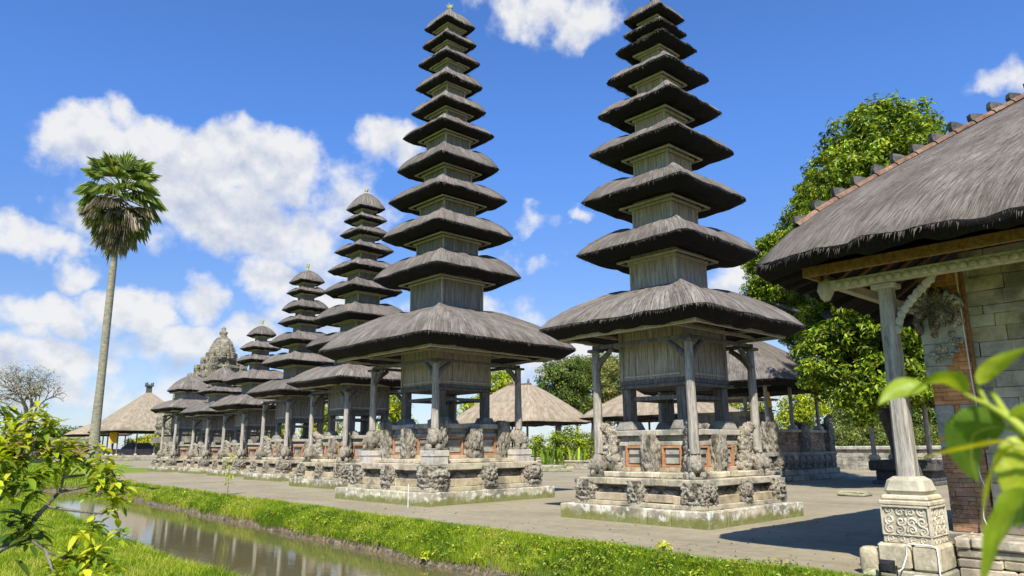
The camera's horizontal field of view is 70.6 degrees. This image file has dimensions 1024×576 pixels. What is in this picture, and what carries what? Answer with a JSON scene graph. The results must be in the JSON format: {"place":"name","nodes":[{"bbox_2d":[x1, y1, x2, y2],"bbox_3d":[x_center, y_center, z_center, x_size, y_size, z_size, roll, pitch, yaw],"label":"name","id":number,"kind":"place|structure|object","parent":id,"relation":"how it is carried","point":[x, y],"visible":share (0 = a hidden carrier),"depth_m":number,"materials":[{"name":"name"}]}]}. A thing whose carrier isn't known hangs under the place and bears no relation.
{"place":"outdoors","nodes":[
{"label":"outdoors","id":0,"kind":"place"},
{"bbox_2d":[3,409,25,463],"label":"brick shrine","id":1,"kind":"object","parent":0,"point":[16,456],"visible":0.1,"depth_m":93.65,"materials":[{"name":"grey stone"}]},
{"bbox_2d":[64,424,131,448],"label":"thatched hall","id":2,"kind":"structure","parent":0,"point":[82,431],"depth_m":125.05,"materials":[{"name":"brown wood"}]},
{"bbox_2d":[88,382,164,460],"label":"thatched hall","id":3,"kind":"structure","parent":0,"point":[137,416],"depth_m":111.39,"materials":[{"name":"plant"}]},
{"bbox_2d":[109,432,117,442],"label":"banner","id":4,"kind":"object","parent":3,"relation":"hanging from","point":[113,437],"visible":0.88,"depth_m":108.62,"materials":[{"name":"yellow fabric"}]},
{"bbox_2d":[150,327,269,463],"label":"gate tower","id":5,"kind":"structure","parent":0,"point":[221,352],"depth_m":84.70,"materials":[{"name":"stone"}]},
{"bbox_2d":[44,490,473,575],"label":"water","id":6,"kind":"structure","parent":0,"point":[249,550],"depth_m":17.40,"materials":[{"name":"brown liquid"}]},
{"bbox_2d":[0,444,925,575],"bbox_3d":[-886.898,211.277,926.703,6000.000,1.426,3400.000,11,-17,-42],"label":"ground","id":7,"kind":"structure","parent":0,"point":[473,570],"depth_m":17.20,"materials":[{"name":"green plant"}]},
{"bbox_2d":[0,360,66,462],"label":"bare tree","id":8,"kind":"object","parent":7,"relation":"on","point":[31,389],"visible":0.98,"depth_m":85.45,"materials":[{"name":"grey plant"}]},
{"bbox_2d":[0,463,86,489],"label":"lawn grass","id":9,"kind":"structure","parent":7,"relation":"on","point":[32,467],"depth_m":43.20,"materials":[{"name":"green plant"}]},
{"bbox_2d":[3,437,100,461],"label":"brick wall","id":10,"kind":"structure","parent":7,"relation":"on","point":[85,439],"depth_m":99.87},
{"bbox_2d":[34,425,88,436],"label":"broadleaf tree","id":11,"kind":"object","parent":7,"relation":"on","point":[66,430],"visible":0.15,"depth_m":158.28,"materials":[{"name":"green plant"}]},
{"bbox_2d":[0,401,137,575],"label":"shrub","id":12,"kind":"object","parent":7,"relation":"on","point":[8,454],"visible":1,"depth_m":4.89,"materials":[{"name":"green plant"}]},
{"bbox_2d":[73,151,168,466],"bbox_3d":[-32.957,1.187,59.301,7.121,26.668,7.402,11,-17,-42],"label":"fan palm","id":13,"kind":"object","parent":7,"relation":"on","point":[117,226],"visible":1,"depth_m":59.74,"materials":[{"name":"green plant"}]},
{"bbox_2d":[0,479,246,575],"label":"meadow grass","id":14,"kind":"structure","parent":7,"relation":"on","point":[138,556],"depth_m":13.65,"materials":[{"name":"green plant"}]},
{"bbox_2d":[122,434,159,448],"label":"shrub","id":15,"kind":"object","parent":7,"relation":"on","point":[141,439],"visible":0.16,"depth_m":130.20,"materials":[{"name":"green plant"}]},
{"bbox_2d":[219,452,237,492],"bbox_3d":[-10.596,6.950,27.040,0.611,1.611,0.629,11,-17,-42],"label":"sapling","id":16,"kind":"object","parent":7,"relation":"on","point":[229,470],"visible":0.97,"depth_m":27.07,"materials":[{"name":"green plant"}]},
{"bbox_2d":[268,423,297,436],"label":"broadleaf tree","id":17,"kind":"object","parent":7,"relation":"on","point":[282,431],"visible":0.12,"depth_m":83.56,"materials":[{"name":"green plant"}]},
{"bbox_2d":[100,491,509,575],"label":"bank stones","id":18,"kind":"object","parent":7,"relation":"on","point":[388,552],"visible":0.48,"depth_m":16.75,"materials":[{"name":"grey stone"}]},
{"bbox_2d":[418,550,431,560],"bbox_3d":[-1.738,5.382,14.552,0.289,0.221,0.276,11,-17,-42],"label":"weed","id":19,"kind":"object","parent":7,"relation":"on","point":[425,555],"visible":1,"depth_m":14.53,"materials":[{"name":"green plant"}]},
{"bbox_2d":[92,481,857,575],"bbox_3d":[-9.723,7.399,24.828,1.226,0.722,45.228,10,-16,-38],"label":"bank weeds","id":20,"kind":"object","parent":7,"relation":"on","point":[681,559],"visible":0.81,"depth_m":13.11,"materials":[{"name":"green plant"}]},
{"bbox_2d":[457,370,514,415],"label":"broadleaf tree","id":21,"kind":"object","parent":7,"relation":"on","point":[502,379],"visible":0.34,"depth_m":72.72,"materials":[{"name":"green plant"}]},
{"bbox_2d":[656,540,672,550],"bbox_3d":[2.469,4.244,11.827,0.275,0.216,0.306,11,-17,-42],"label":"weed","id":22,"kind":"object","parent":7,"relation":"on","point":[660,545],"visible":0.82,"depth_m":11.82,"materials":[{"name":"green plant"}]},
{"bbox_2d":[878,348,1023,575],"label":"leafy branch","id":23,"kind":"object","parent":7,"relation":"on","point":[968,431],"visible":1,"depth_m":1.04,"materials":[{"name":"green plant"}]},
{"bbox_2d":[127,477,867,572],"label":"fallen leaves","id":24,"kind":"object","parent":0,"point":[639,538],"visible":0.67,"depth_m":13.01,"materials":[{"name":"brown plant"}]},
{"bbox_2d":[0,0,1023,448],"label":"sky","id":25,"kind":"structure","parent":0,"point":[262,122],"materials":[{"name":"blue"}]},
{"bbox_2d":[83,460,951,575],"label":"path","id":26,"kind":"structure","parent":0,"point":[827,508],"depth_m":17.07,"materials":[{"name":"beige concrete"}]},
{"bbox_2d":[147,373,211,471],"bbox_3d":[-25.614,10.546,57.241,4.974,7.716,4.979,11,-17,-42],"label":"tiered shrine","id":27,"kind":"object","parent":26,"relation":"on","point":[171,455],"visible":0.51,"depth_m":56.30,"materials":[{"name":"stone"}]},
{"bbox_2d":[179,365,244,473],"bbox_3d":[-21.216,9.466,52.567,4.692,7.765,4.722,11,-17,-42],"label":"tiered shrine","id":28,"kind":"object","parent":26,"relation":"on","point":[201,455],"visible":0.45,"depth_m":51.72,"materials":[{"name":"stone"}]},
{"bbox_2d":[207,320,282,476],"bbox_3d":[-16.679,7.071,47.384,4.991,10.165,4.978,11,-17,-42],"label":"tiered shrine","id":29,"kind":"object","parent":26,"relation":"on","point":[245,409],"visible":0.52,"depth_m":46.37,"materials":[{"name":"stone"}]},
{"bbox_2d":[244,263,337,481],"bbox_3d":[-11.943,4.564,41.231,5.004,12.364,5.000,11,-17,-42],"label":"tiered shrine","id":30,"kind":"object","parent":26,"relation":"on","point":[282,459],"visible":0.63,"depth_m":40.22,"materials":[{"name":"stone"}]},
{"bbox_2d":[296,400,343,447],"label":"broadleaf tree","id":31,"kind":"object","parent":26,"relation":"on","point":[325,428],"visible":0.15,"depth_m":71.99,"materials":[{"name":"green plant"}]},
{"bbox_2d":[286,188,402,488],"bbox_3d":[-7.132,2.039,34.167,5.319,14.218,5.336,11,-17,-42],"label":"tiered shrine","id":32,"kind":"object","parent":26,"relation":"on","point":[345,387],"visible":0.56,"depth_m":33.10,"materials":[{"name":"stone"}]},
{"bbox_2d":[376,395,418,430],"bbox_3d":[-9.823,11.603,60.317,4.922,7.080,3.660,11,-17,-42],"label":"broadleaf tree","id":33,"kind":"object","parent":26,"relation":"on","point":[394,407],"visible":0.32,"depth_m":59.81,"materials":[{"name":"green plant"}]},
{"bbox_2d":[318,3,575,506],"bbox_3d":[-2.365,-1.986,26.378,7.002,18.685,7.058,11,-17,-42],"label":"tiered shrine","id":34,"kind":"object","parent":26,"relation":"on","point":[445,341],"visible":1,"depth_m":24.69,"materials":[{"name":"stone"}]},
{"bbox_2d":[457,379,590,459],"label":"thatched hall","id":35,"kind":"structure","parent":26,"relation":"on","point":[541,407],"depth_m":66.30,"materials":[{"name":"beige plant"}]},
{"bbox_2d":[541,465,572,471],"bbox_3d":[2.606,12.083,48.519,1.800,0.420,2.400,11,-17,-42],"label":"stone step","id":36,"kind":"object","parent":26,"relation":"on","point":[554,468],"visible":0.72,"depth_m":47.70,"materials":[{"name":"beige stone"}]},
{"bbox_2d":[527,425,593,459],"bbox_3d":[3.988,12.468,56.453,6.078,3.536,2.391,-2,-12,5],"label":"shrub","id":37,"kind":"object","parent":26,"relation":"on","point":[558,440],"visible":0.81,"depth_m":56.25,"materials":[{"name":"green plant"}]},
{"bbox_2d":[531,460,589,469],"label":"stone kerb","id":38,"kind":"structure","parent":26,"relation":"on","point":[578,464],"depth_m":52.66,"materials":[{"name":"beige stone"}]},
{"bbox_2d":[533,445,589,464],"bbox_3d":[3.109,12.612,54.765,5.385,1.439,5.372,11,-17,-42],"label":"leafy clump","id":39,"kind":"object","parent":38,"relation":"on","point":[556,454],"visible":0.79,"depth_m":53.87,"materials":[{"name":"green plant"}]},
{"bbox_2d":[533,354,591,434],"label":"broadleaf tree","id":40,"kind":"object","parent":26,"relation":"on","point":[567,380],"visible":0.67,"depth_m":90.48,"materials":[{"name":"green plant"}]},
{"bbox_2d":[558,352,619,457],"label":"broadleaf tree","id":41,"kind":"object","parent":26,"relation":"on","point":[586,393],"visible":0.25,"depth_m":94.61,"materials":[{"name":"green plant"}]},
{"bbox_2d":[591,354,622,456],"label":"broadleaf tree","id":42,"kind":"object","parent":26,"relation":"on","point":[609,391],"visible":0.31,"depth_m":85.68,"materials":[{"name":"green plant"}]},
{"bbox_2d":[538,0,804,529],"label":"tiered shrine","id":43,"kind":"object","parent":26,"relation":"on","point":[668,324],"visible":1,"depth_m":17.75,"materials":[{"name":"stone"}]},
{"bbox_2d":[638,341,847,481],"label":"terrace pavilion","id":44,"kind":"structure","parent":26,"relation":"on","point":[793,452],"depth_m":35.20,"materials":[{"name":"grey stone"}]},
{"bbox_2d":[767,392,771,407],"bbox_3d":[12.306,5.368,34.819,0.296,0.750,0.296,-6,-13,24],"label":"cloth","id":45,"kind":"object","parent":44,"relation":"hanging from","point":[769,401],"visible":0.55,"depth_m":34.71,"materials":[{"name":"yellow fabric"}]},
{"bbox_2d":[728,397,777,420],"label":"broadleaf tree","id":46,"kind":"object","parent":26,"relation":"on","point":[760,405],"visible":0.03,"depth_m":66.71,"materials":[{"name":"green plant"}]},
{"bbox_2d":[774,394,835,428],"bbox_3d":[23.062,10.776,56.772,5.546,6.667,3.881,1,-12,-5],"label":"broadleaf tree","id":47,"kind":"object","parent":26,"relation":"on","point":[804,408],"visible":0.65,"depth_m":56.55,"materials":[{"name":"green plant"}]},
{"bbox_2d":[807,417,839,436],"bbox_3d":[17.862,9.149,42.452,4.245,3.165,3.166,11,-17,-42],"label":"frangipani tree","id":48,"kind":"object","parent":26,"relation":"on","point":[810,427],"visible":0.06,"depth_m":42.36,"materials":[{"name":"green plant"}]},
{"bbox_2d":[739,89,949,475],"bbox_3d":[15.752,0.433,33.896,7.796,17.334,19.352,-3,-12,10],"label":"broadleaf tree","id":49,"kind":"object","parent":26,"relation":"on","point":[846,344],"visible":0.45,"depth_m":27.46,"materials":[{"name":"green plant"}]},
{"bbox_2d":[837,491,872,496],"bbox_3d":[11.254,6.761,23.784,0.716,0.194,0.901,11,-17,-42],"label":"flat stone","id":50,"kind":"object","parent":26,"relation":"on","point":[856,493],"visible":1,"depth_m":23.56,"materials":[{"name":"beige stone"}]},
{"bbox_2d":[859,545,878,571],"bbox_3d":[4.801,3.636,9.661,0.233,0.370,0.250,11,-17,-42],"label":"boulder","id":51,"kind":"object","parent":26,"relation":"on","point":[869,556],"visible":0.58,"depth_m":9.60,"materials":[{"name":"beige stone"}]},
{"bbox_2d":[863,568,881,575],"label":"boulder","id":52,"kind":"object","parent":26,"relation":"on","point":[875,571],"visible":0.82,"depth_m":9.34,"materials":[{"name":"beige stone"}]},
{"bbox_2d":[821,407,938,443],"bbox_3d":[30.911,10.448,55.738,13.084,6.741,6.030,-6,-14,25],"label":"broadleaf tree","id":53,"kind":"object","parent":26,"relation":"on","point":[917,418],"visible":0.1,"depth_m":55.09,"materials":[{"name":"green plant"}]},
{"bbox_2d":[833,424,940,445],"bbox_3d":[26.380,10.949,50.124,9.372,3.438,4.182,-5,-13,19],"label":"shrub","id":54,"kind":"object","parent":26,"relation":"on","point":[854,437],"visible":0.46,"depth_m":50.48,"materials":[{"name":"green plant"}]},
{"bbox_2d":[878,559,897,575],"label":"flood lamp","id":55,"kind":"object","parent":26,"relation":"on","point":[886,566],"visible":1,"depth_m":9.11,"materials":[{"name":"black metal"}]},
{"bbox_2d":[835,446,941,468],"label":"stone wall","id":56,"kind":"structure","parent":26,"relation":"on","point":[852,457],"depth_m":47.91,"materials":[{"name":"grey stone"}]},
{"bbox_2d":[754,84,1023,575],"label":"stone pavilion","id":57,"kind":"structure","parent":26,"relation":"on","point":[896,244],"depth_m":9.87,"materials":[{"name":"grey plant"}]},
{"bbox_2d":[898,543,940,575],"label":"cable","id":58,"kind":"object","parent":57,"relation":"hanging from","point":[921,545],"visible":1,"depth_m":9.14,"materials":[{"name":"white plastic"}]},
{"bbox_2d":[955,272,985,535],"bbox_3d":[6.253,1.453,9.957,0.449,3.697,0.109,11,-17,-42],"label":"cord","id":59,"kind":"object","parent":57,"relation":"hanging from","point":[969,367],"visible":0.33,"depth_m":10.19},
{"bbox_2d":[868,400,947,485],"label":"pavilion","id":60,"kind":"structure","parent":26,"relation":"on","point":[932,468],"depth_m":29.68,"materials":[{"name":"grey stone"}]},
{"bbox_2d":[579,391,738,459],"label":"thatched hall","id":61,"kind":"structure","parent":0,"point":[612,409],"depth_m":57.61,"materials":[{"name":"beige plant"}]}
]}

